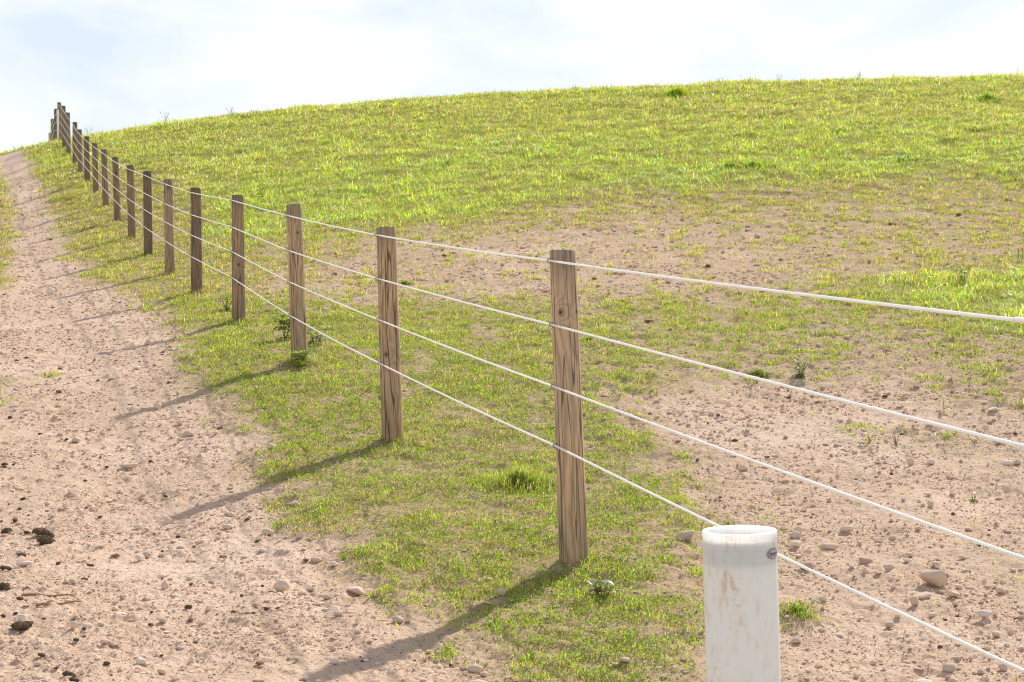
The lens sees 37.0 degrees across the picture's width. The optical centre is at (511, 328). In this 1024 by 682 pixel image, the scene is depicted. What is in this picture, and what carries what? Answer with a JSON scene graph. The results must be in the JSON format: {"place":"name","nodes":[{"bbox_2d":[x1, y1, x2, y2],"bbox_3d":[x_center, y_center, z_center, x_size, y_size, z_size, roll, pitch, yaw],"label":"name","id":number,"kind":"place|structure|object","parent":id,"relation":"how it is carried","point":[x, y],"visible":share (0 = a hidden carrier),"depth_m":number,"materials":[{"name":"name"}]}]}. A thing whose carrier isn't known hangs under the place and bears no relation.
{"place":"outdoors","nodes":[
{"label":"outdoors","id":0,"kind":"place"},
{"bbox_2d":[0,149,506,681],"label":"dirt track","id":1,"kind":"structure","parent":0,"point":[14,165],"depth_m":7.41,"materials":[{"name":"soil"}]},
{"bbox_2d":[0,582,9,589],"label":"dung clod","id":2,"kind":"object","parent":1,"relation":"on","point":[2,585],"visible":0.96,"depth_m":6.09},
{"bbox_2d":[0,566,11,570],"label":"dung clod","id":3,"kind":"object","parent":1,"relation":"on","point":[8,568],"visible":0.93,"depth_m":6.45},
{"bbox_2d":[1,528,12,533],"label":"dung clod","id":4,"kind":"object","parent":1,"relation":"on","point":[5,530],"visible":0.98,"depth_m":7.33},
{"bbox_2d":[11,621,33,629],"bbox_3d":[-1.745,1.057,5.441,0.083,0.031,0.069,-9,3,0],"label":"dung clod","id":5,"kind":"object","parent":1,"relation":"on","point":[19,625],"visible":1,"depth_m":5.42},
{"bbox_2d":[17,614,27,621],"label":"stone","id":6,"kind":"object","parent":1,"relation":"on","point":[23,617],"visible":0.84,"depth_m":5.56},
{"bbox_2d":[16,561,32,565],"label":"stone","id":7,"kind":"object","parent":1,"relation":"on","point":[24,563],"visible":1,"depth_m":6.52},
{"bbox_2d":[32,528,54,536],"bbox_3d":[-2.217,0.964,7.227,0.105,0.044,0.072,8,-4,0],"label":"dung clod","id":8,"kind":"object","parent":1,"relation":"on","point":[41,531],"visible":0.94,"depth_m":7.21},
{"bbox_2d":[37,535,54,543],"bbox_3d":[-2.158,0.978,7.074,0.081,0.043,0.062,5,6,0],"label":"dung clod","id":9,"kind":"object","parent":1,"relation":"on","point":[44,539],"visible":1,"depth_m":7.06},
{"bbox_2d":[21,593,73,596],"bbox_3d":[-1.807,1.037,5.948,0.203,0.017,0.025,0,0,-3],"label":"stick","id":10,"kind":"object","parent":1,"relation":"on","point":[31,594],"visible":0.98,"depth_m":5.94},
{"bbox_2d":[46,287,54,293],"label":"stone","id":11,"kind":"object","parent":1,"relation":"on","point":[50,290],"visible":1,"depth_m":19.23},
{"bbox_2d":[36,600,81,606],"bbox_3d":[-1.730,1.047,5.830,0.173,0.017,0.023,0,0,-32],"label":"stick","id":12,"kind":"object","parent":1,"relation":"on","point":[43,603],"visible":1,"depth_m":5.83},
{"bbox_2d":[62,671,75,677],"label":"dung clod","id":13,"kind":"object","parent":1,"relation":"on","point":[68,673],"visible":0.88,"depth_m":4.86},
{"bbox_2d":[70,621,77,628],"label":"stone","id":14,"kind":"object","parent":1,"relation":"on","point":[73,624],"visible":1,"depth_m":5.42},
{"bbox_2d":[69,677,79,681],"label":"dung clod","id":15,"kind":"object","parent":1,"relation":"on","point":[74,679],"visible":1,"depth_m":4.80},
{"bbox_2d":[72,437,80,442],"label":"stone","id":16,"kind":"object","parent":1,"relation":"on","point":[75,439],"visible":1,"depth_m":9.70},
{"bbox_2d":[82,623,92,627],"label":"stone","id":17,"kind":"object","parent":1,"relation":"on","point":[89,625],"visible":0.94,"depth_m":5.47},
{"bbox_2d":[100,638,109,643],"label":"stone","id":18,"kind":"object","parent":1,"relation":"on","point":[104,641],"visible":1,"depth_m":5.20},
{"bbox_2d":[109,641,120,645],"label":"stone","id":19,"kind":"object","parent":1,"relation":"on","point":[111,643],"visible":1,"depth_m":5.22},
{"bbox_2d":[120,463,137,468],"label":"stone","id":20,"kind":"object","parent":1,"relation":"on","point":[129,465],"visible":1,"depth_m":8.97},
{"bbox_2d":[133,524,142,529],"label":"stone","id":21,"kind":"object","parent":1,"relation":"on","point":[138,526],"visible":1,"depth_m":7.55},
{"bbox_2d":[135,555,144,561],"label":"stone","id":22,"kind":"object","parent":1,"relation":"on","point":[140,558],"visible":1,"depth_m":6.78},
{"bbox_2d":[136,657,145,664],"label":"stone","id":23,"kind":"object","parent":1,"relation":"on","point":[140,661],"visible":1,"depth_m":5.04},
{"bbox_2d":[143,551,150,558],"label":"stone","id":24,"kind":"object","parent":1,"relation":"on","point":[146,554],"visible":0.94,"depth_m":6.85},
{"bbox_2d":[157,668,166,673],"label":"stone","id":25,"kind":"object","parent":1,"relation":"on","point":[161,671],"visible":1,"depth_m":4.94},
{"bbox_2d":[161,583,168,588],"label":"stone","id":26,"kind":"object","parent":1,"relation":"on","point":[165,585],"visible":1,"depth_m":6.20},
{"bbox_2d":[163,517,170,523],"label":"stone","id":27,"kind":"object","parent":1,"relation":"on","point":[167,520],"visible":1,"depth_m":7.58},
{"bbox_2d":[184,431,193,436],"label":"stone","id":28,"kind":"object","parent":1,"relation":"on","point":[188,433],"visible":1,"depth_m":9.86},
{"bbox_2d":[222,524,232,528],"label":"stone","id":29,"kind":"object","parent":1,"relation":"on","point":[226,526],"visible":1,"depth_m":7.46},
{"bbox_2d":[262,528,273,534],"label":"stone","id":30,"kind":"object","parent":1,"relation":"on","point":[267,531],"visible":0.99,"depth_m":7.31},
{"bbox_2d":[273,579,289,591],"bbox_3d":[-0.928,1.035,6.162,0.070,0.049,0.056,4,2,0],"label":"stone","id":31,"kind":"object","parent":1,"relation":"on","point":[281,585],"visible":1,"depth_m":6.14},
{"bbox_2d":[287,502,299,505],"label":"stone","id":32,"kind":"object","parent":1,"relation":"on","point":[293,503],"visible":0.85,"depth_m":7.85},
{"bbox_2d":[296,532,303,538],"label":"stone","id":33,"kind":"object","parent":1,"relation":"on","point":[299,535],"visible":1,"depth_m":7.18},
{"bbox_2d":[310,557,320,562],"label":"stone","id":34,"kind":"object","parent":1,"relation":"on","point":[315,559],"visible":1,"depth_m":6.75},
{"bbox_2d":[329,657,338,663],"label":"stone","id":35,"kind":"object","parent":1,"relation":"on","point":[334,660],"visible":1,"depth_m":5.15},
{"bbox_2d":[333,611,343,615],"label":"stone","id":36,"kind":"object","parent":1,"relation":"on","point":[338,613],"visible":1,"depth_m":5.78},
{"bbox_2d":[346,586,364,594],"bbox_3d":[-0.630,1.055,6.160,0.077,0.032,0.064,5,-2,0],"label":"stone","id":37,"kind":"object","parent":1,"relation":"on","point":[356,589],"visible":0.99,"depth_m":6.14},
{"bbox_2d":[393,616,403,622],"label":"stone","id":38,"kind":"object","parent":1,"relation":"on","point":[397,619],"visible":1,"depth_m":5.76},
{"bbox_2d":[468,664,482,672],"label":"stone","id":39,"kind":"object","parent":1,"relation":"on","point":[475,668],"visible":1,"depth_m":5.17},
{"bbox_2d":[479,671,487,676],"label":"stone","id":40,"kind":"object","parent":1,"relation":"on","point":[483,674],"visible":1,"depth_m":5.14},
{"bbox_2d":[0,78,1023,681],"bbox_3d":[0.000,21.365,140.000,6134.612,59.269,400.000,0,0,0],"label":"ground","id":41,"kind":"structure","parent":0,"point":[874,620],"depth_m":10.57,"materials":[{"name":"soil"}]},
{"bbox_2d":[51,119,53,141],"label":"fence post","id":42,"kind":"object","parent":41,"relation":"on","point":[52,130],"visible":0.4,"depth_m":51.65,"materials":[{"name":"brown wood"}]},
{"bbox_2d":[54,109,56,139],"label":"fence post","id":43,"kind":"object","parent":41,"relation":"on","point":[55,124],"visible":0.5,"depth_m":49.38,"materials":[{"name":"brown wood"}]},
{"bbox_2d":[57,110,58,139],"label":"white stake","id":44,"kind":"object","parent":41,"relation":"on","point":[57,124],"visible":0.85,"depth_m":46.57,"materials":[{"name":"paint"}]},
{"bbox_2d":[57,102,61,140],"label":"fence post","id":45,"kind":"object","parent":41,"relation":"on","point":[60,119],"visible":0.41,"depth_m":47.15,"materials":[{"name":"brown wood"}]},
{"bbox_2d":[61,106,65,146],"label":"fence post","id":46,"kind":"object","parent":41,"relation":"on","point":[63,125],"visible":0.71,"depth_m":44.91,"materials":[{"name":"brown wood"}]},
{"bbox_2d":[66,112,70,153],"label":"fence post","id":47,"kind":"object","parent":41,"relation":"on","point":[68,140],"visible":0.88,"depth_m":42.86,"materials":[{"name":"brown wood"}]},
{"bbox_2d":[72,122,77,163],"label":"fence post","id":48,"kind":"object","parent":41,"relation":"on","point":[75,158],"visible":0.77,"depth_m":39.82,"materials":[{"name":"brown wood"}]},
{"bbox_2d":[77,129,82,171],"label":"fence post","id":49,"kind":"object","parent":41,"relation":"on","point":[80,155],"visible":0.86,"depth_m":37.86,"materials":[{"name":"brown wood"}]},
{"bbox_2d":[84,136,89,181],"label":"fence post","id":50,"kind":"object","parent":41,"relation":"on","point":[86,162],"visible":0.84,"depth_m":35.51,"materials":[{"name":"brown wood"}]},
{"bbox_2d":[92,143,98,192],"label":"fence post","id":51,"kind":"object","parent":41,"relation":"on","point":[95,165],"visible":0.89,"depth_m":32.98,"materials":[{"name":"brown wood"}]},
{"bbox_2d":[101,149,108,206],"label":"fence post","id":52,"kind":"object","parent":41,"relation":"on","point":[105,196],"visible":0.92,"depth_m":30.50,"materials":[{"name":"brown wood"}]},
{"bbox_2d":[112,157,120,220],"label":"fence post","id":53,"kind":"object","parent":41,"relation":"on","point":[116,194],"visible":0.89,"depth_m":28.01,"materials":[{"name":"brown wood"}]},
{"bbox_2d":[127,165,135,236],"bbox_3d":[-6.318,-2.051,25.362,0.129,1.329,0.136,-1,0,0],"label":"fence post","id":54,"kind":"object","parent":41,"relation":"on","point":[131,206],"visible":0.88,"depth_m":25.31,"materials":[{"name":"brown wood"}]},
{"bbox_2d":[142,171,152,255],"bbox_3d":[-5.459,-1.670,22.882,0.146,1.385,0.134,-1,0,0],"label":"fence post","id":55,"kind":"object","parent":41,"relation":"on","point":[147,218],"visible":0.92,"depth_m":22.83,"materials":[{"name":"brown wood"}]},
{"bbox_2d":[163,179,174,273],"bbox_3d":[-4.564,-1.305,20.325,0.145,1.361,0.133,-1,0,0],"label":"fence post","id":56,"kind":"object","parent":41,"relation":"on","point":[169,233],"visible":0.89,"depth_m":20.27,"materials":[{"name":"brown wood"}]},
{"bbox_2d":[48,104,1023,322],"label":"fence wire","id":57,"kind":"object","parent":56,"relation":"attached to","point":[1018,319],"visible":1,"depth_m":5.07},
{"bbox_2d":[189,187,202,292],"bbox_3d":[-3.685,-0.972,17.812,0.146,1.341,0.131,-1,0,0],"label":"fence post","id":58,"kind":"object","parent":41,"relation":"on","point":[196,253],"visible":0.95,"depth_m":17.76,"materials":[{"name":"brown wood"}]},
{"bbox_2d":[218,289,231,310],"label":"weed","id":59,"kind":"object","parent":41,"relation":"on","point":[225,297],"visible":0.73,"depth_m":16.11,"materials":[{"name":"green plant"}]},
{"bbox_2d":[230,195,245,321],"bbox_3d":[-2.669,-0.630,14.942,0.138,1.355,0.128,0,0,28],"label":"fence post","id":60,"kind":"object","parent":41,"relation":"on","point":[238,289],"visible":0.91,"depth_m":14.89,"materials":[{"name":"brown wood"}]},
{"bbox_2d":[252,184,266,202],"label":"weed","id":61,"kind":"object","parent":41,"relation":"on","point":[259,193],"visible":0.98,"depth_m":28.36,"materials":[{"name":"green plant"}]},
{"bbox_2d":[267,443,276,448],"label":"stone","id":62,"kind":"object","parent":41,"relation":"on","point":[269,445],"visible":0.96,"depth_m":9.23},
{"bbox_2d":[269,309,290,339],"bbox_3d":[-2.003,-0.026,13.584,0.330,0.300,0.227,0,0,-31],"label":"weed","id":63,"kind":"object","parent":41,"relation":"on","point":[283,328],"visible":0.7,"depth_m":13.57,"materials":[{"name":"green plant"}]},
{"bbox_2d":[286,203,307,362],"bbox_3d":[-1.722,-0.309,12.211,0.146,1.374,0.129,-2,0,0],"label":"fence post","id":64,"kind":"object","parent":41,"relation":"on","point":[297,305],"visible":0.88,"depth_m":12.16,"materials":[{"name":"brown wood"}]},
{"bbox_2d":[50,121,1023,560],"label":"fence wire","id":65,"kind":"object","parent":64,"relation":"attached to","point":[998,549],"visible":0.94,"depth_m":5.11,"materials":[{"name":"metal"}]},
{"bbox_2d":[289,350,319,367],"bbox_3d":[-1.631,0.254,12.007,0.242,0.180,0.277,0,0,-26],"label":"weed","id":66,"kind":"object","parent":41,"relation":"on","point":[301,357],"visible":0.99,"depth_m":12.00,"materials":[{"name":"green plant"}]},
{"bbox_2d":[307,325,336,344],"bbox_3d":[-1.677,0.085,13.167,0.356,0.231,0.212,0,0,0],"label":"weed","id":67,"kind":"object","parent":41,"relation":"on","point":[316,337],"visible":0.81,"depth_m":13.16,"materials":[{"name":"green plant"}]},
{"bbox_2d":[374,227,402,441],"bbox_3d":[-0.763,0.085,9.469,0.145,1.428,0.136,-2,0,0],"label":"fence post","id":68,"kind":"object","parent":41,"relation":"on","point":[390,382],"visible":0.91,"depth_m":9.41,"materials":[{"name":"brown wood"}]},
{"bbox_2d":[398,280,419,285],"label":"grass tuft","id":69,"kind":"object","parent":41,"relation":"on","point":[405,283],"visible":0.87,"depth_m":18.35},
{"bbox_2d":[497,589,505,596],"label":"stone","id":70,"kind":"object","parent":41,"relation":"on","point":[499,591],"visible":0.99,"depth_m":6.13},
{"bbox_2d":[0,72,1023,681],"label":"grass","id":71,"kind":"structure","parent":41,"relation":"on","point":[216,314],"depth_m":15.01,"materials":[{"name":"plant"}]},
{"bbox_2d":[0,173,1023,681],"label":"gravel","id":72,"kind":"structure","parent":41,"relation":"on","point":[436,659],"depth_m":8.96,"materials":[{"name":"gravel"}]},
{"bbox_2d":[0,68,1023,334],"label":"meadow grass","id":73,"kind":"structure","parent":41,"relation":"on","point":[320,218],"depth_m":34.05,"materials":[{"name":"plant"}]},
{"bbox_2d":[0,236,1023,681],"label":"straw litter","id":74,"kind":"object","parent":41,"relation":"on","point":[432,582],"visible":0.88,"depth_m":7.48,"materials":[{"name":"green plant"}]},
{"bbox_2d":[445,462,595,499],"bbox_3d":[0.038,0.801,8.186,0.826,0.184,0.568,0,0,0],"label":"grass tuft","id":75,"kind":"object","parent":41,"relation":"on","point":[519,476],"visible":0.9,"depth_m":8.19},
{"bbox_2d":[547,250,588,563],"bbox_3d":[0.239,0.384,6.597,0.140,1.449,0.136,-2,0,0],"label":"fence post","id":76,"kind":"object","parent":41,"relation":"on","point":[572,515],"visible":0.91,"depth_m":6.54,"materials":[{"name":"brown wood"}]},
{"bbox_2d":[48,113,1023,447],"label":"fence wire","id":77,"kind":"object","parent":76,"relation":"attached to","point":[670,355],"visible":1,"depth_m":5.11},
{"bbox_2d":[51,129,1023,672],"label":"fence wire","id":78,"kind":"object","parent":76,"relation":"attached to","point":[977,649],"visible":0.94,"depth_m":5.35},
{"bbox_2d":[586,579,617,598],"bbox_3d":[0.362,1.051,6.110,0.132,0.096,0.104,0,0,0],"label":"weed","id":79,"kind":"object","parent":41,"relation":"on","point":[595,588],"visible":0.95,"depth_m":6.10,"materials":[{"name":"green plant"}]},
{"bbox_2d":[620,657,629,661],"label":"stone","id":80,"kind":"object","parent":41,"relation":"on","point":[624,659],"visible":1,"depth_m":5.22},
{"bbox_2d":[657,86,693,97],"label":"grass tuft","id":81,"kind":"object","parent":41,"relation":"on","point":[675,90],"visible":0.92,"depth_m":43.50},
{"bbox_2d":[676,530,693,540],"bbox_3d":[0.801,0.960,7.077,0.086,0.049,0.072,-5,-5,0],"label":"stone","id":82,"kind":"object","parent":41,"relation":"on","point":[685,535],"visible":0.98,"depth_m":7.06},
{"bbox_2d":[710,161,743,170],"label":"grass tuft","id":83,"kind":"object","parent":41,"relation":"on","point":[731,164],"visible":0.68,"depth_m":29.61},
{"bbox_2d":[702,525,780,681],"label":"standpipe","id":84,"kind":"object","parent":41,"relation":"on","point":[741,602],"visible":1,"depth_m":2.35,"materials":[{"name":"white plastic"}]},
{"bbox_2d":[738,464,747,470],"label":"stone","id":85,"kind":"object","parent":41,"relation":"on","point":[742,467],"visible":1,"depth_m":8.77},
{"bbox_2d":[739,161,767,169],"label":"grass tuft","id":86,"kind":"object","parent":41,"relation":"on","point":[752,163],"visible":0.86,"depth_m":29.63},
{"bbox_2d":[740,368,773,381],"bbox_3d":[1.870,0.351,11.606,0.307,0.107,0.322,0,0,30],"label":"grass tuft","id":87,"kind":"object","parent":41,"relation":"on","point":[759,373],"visible":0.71,"depth_m":11.62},
{"bbox_2d":[789,531,799,538],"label":"stone","id":88,"kind":"object","parent":41,"relation":"on","point":[795,535],"visible":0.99,"depth_m":7.22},
{"bbox_2d":[790,540,800,546],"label":"stone","id":89,"kind":"object","parent":41,"relation":"on","point":[795,543],"visible":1,"depth_m":7.00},
{"bbox_2d":[792,637,801,642],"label":"stone","id":90,"kind":"object","parent":41,"relation":"on","point":[796,640],"visible":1,"depth_m":5.59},
{"bbox_2d":[794,527,802,532],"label":"stone","id":91,"kind":"object","parent":41,"relation":"on","point":[799,529],"visible":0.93,"depth_m":7.28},
{"bbox_2d":[789,357,812,378],"bbox_3d":[2.158,0.302,11.533,0.171,0.173,0.223,0,0,-27],"label":"weed","id":92,"kind":"object","parent":41,"relation":"on","point":[799,370],"visible":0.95,"depth_m":11.49,"materials":[{"name":"green plant"}]},
{"bbox_2d":[779,602,830,624],"bbox_3d":[1.084,1.090,5.887,0.196,0.094,0.233,0,0,-33],"label":"grass tuft","id":93,"kind":"object","parent":41,"relation":"on","point":[799,608],"visible":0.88,"depth_m":5.85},
{"bbox_2d":[800,561,813,568],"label":"stone","id":94,"kind":"object","parent":41,"relation":"on","point":[808,564],"visible":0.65,"depth_m":6.63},
{"bbox_2d":[818,596,826,601],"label":"stone","id":95,"kind":"object","parent":41,"relation":"on","point":[822,598],"visible":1,"depth_m":6.13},
{"bbox_2d":[819,543,838,549],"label":"stone","id":96,"kind":"object","parent":41,"relation":"on","point":[832,546],"visible":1,"depth_m":6.97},
{"bbox_2d":[840,525,853,531],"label":"stone","id":97,"kind":"object","parent":41,"relation":"on","point":[847,528],"visible":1,"depth_m":7.30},
{"bbox_2d":[858,557,872,563],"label":"stone","id":98,"kind":"object","parent":41,"relation":"on","point":[864,560],"visible":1,"depth_m":6.69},
{"bbox_2d":[883,563,894,569],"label":"stone","id":99,"kind":"object","parent":41,"relation":"on","point":[889,566],"visible":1,"depth_m":6.58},
{"bbox_2d":[885,621,894,627],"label":"stone","id":100,"kind":"object","parent":41,"relation":"on","point":[889,624],"visible":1,"depth_m":5.79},
{"bbox_2d":[887,156,929,162],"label":"grass tuft","id":101,"kind":"object","parent":41,"relation":"on","point":[901,159],"visible":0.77,"depth_m":29.93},
{"bbox_2d":[906,458,914,465],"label":"stone","id":102,"kind":"object","parent":41,"relation":"on","point":[909,461],"visible":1,"depth_m":8.88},
{"bbox_2d":[909,596,918,605],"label":"stone","id":103,"kind":"object","parent":41,"relation":"on","point":[914,601],"visible":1,"depth_m":6.07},
{"bbox_2d":[913,593,930,598],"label":"stone","id":104,"kind":"object","parent":41,"relation":"on","point":[923,595],"visible":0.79,"depth_m":6.19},
{"bbox_2d":[915,678,932,681],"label":"stone","id":105,"kind":"object","parent":41,"relation":"on","point":[923,680],"visible":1,"depth_m":5.06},
{"bbox_2d":[919,570,947,586],"bbox_3d":[1.755,1.040,6.361,0.119,0.076,0.094,0,-2,0],"label":"stone","id":106,"kind":"object","parent":41,"relation":"on","point":[935,578],"visible":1,"depth_m":6.33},
{"bbox_2d":[942,663,956,672],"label":"stone","id":107,"kind":"object","parent":41,"relation":"on","point":[949,667],"visible":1,"depth_m":5.24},
{"bbox_2d":[947,590,959,596],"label":"stone","id":108,"kind":"object","parent":41,"relation":"on","point":[950,593],"visible":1,"depth_m":6.19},
{"bbox_2d":[947,264,971,281],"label":"weed","id":109,"kind":"object","parent":41,"relation":"on","point":[960,271],"visible":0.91,"depth_m":17.27,"materials":[{"name":"green plant"}]},
{"bbox_2d":[969,491,979,501],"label":"weed","id":110,"kind":"object","parent":41,"relation":"on","point":[974,498],"visible":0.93,"depth_m":8.05,"materials":[{"name":"green plant"}]},
{"bbox_2d":[974,610,992,617],"bbox_3d":[1.812,1.096,5.876,0.059,0.029,0.055,0,0,43],"label":"stone","id":111,"kind":"object","parent":41,"relation":"on","point":[985,613],"visible":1,"depth_m":5.87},
{"bbox_2d":[967,93,1002,102],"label":"grass tuft","id":112,"kind":"object","parent":41,"relation":"on","point":[984,96],"visible":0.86,"depth_m":39.94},
{"bbox_2d":[988,407,1000,411],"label":"stone","id":113,"kind":"object","parent":41,"relation":"on","point":[994,408],"visible":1,"depth_m":10.30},
{"bbox_2d":[992,630,1000,636],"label":"stone","id":114,"kind":"object","parent":41,"relation":"on","point":[995,633],"visible":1,"depth_m":5.67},
{"bbox_2d":[996,587,1005,592],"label":"stone","id":115,"kind":"object","parent":41,"relation":"on","point":[1000,590],"visible":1,"depth_m":6.27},
{"bbox_2d":[998,663,1007,671],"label":"stone","id":116,"kind":"object","parent":41,"relation":"on","point":[1003,667],"visible":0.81,"depth_m":5.27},
{"bbox_2d":[1000,460,1013,465],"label":"stone","id":117,"kind":"object","parent":41,"relation":"on","point":[1007,462],"visible":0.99,"depth_m":8.90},
{"bbox_2d":[0,0,1023,152],"label":"sky","id":118,"kind":"structure","parent":0,"point":[112,64],"materials":[{"name":"white"}]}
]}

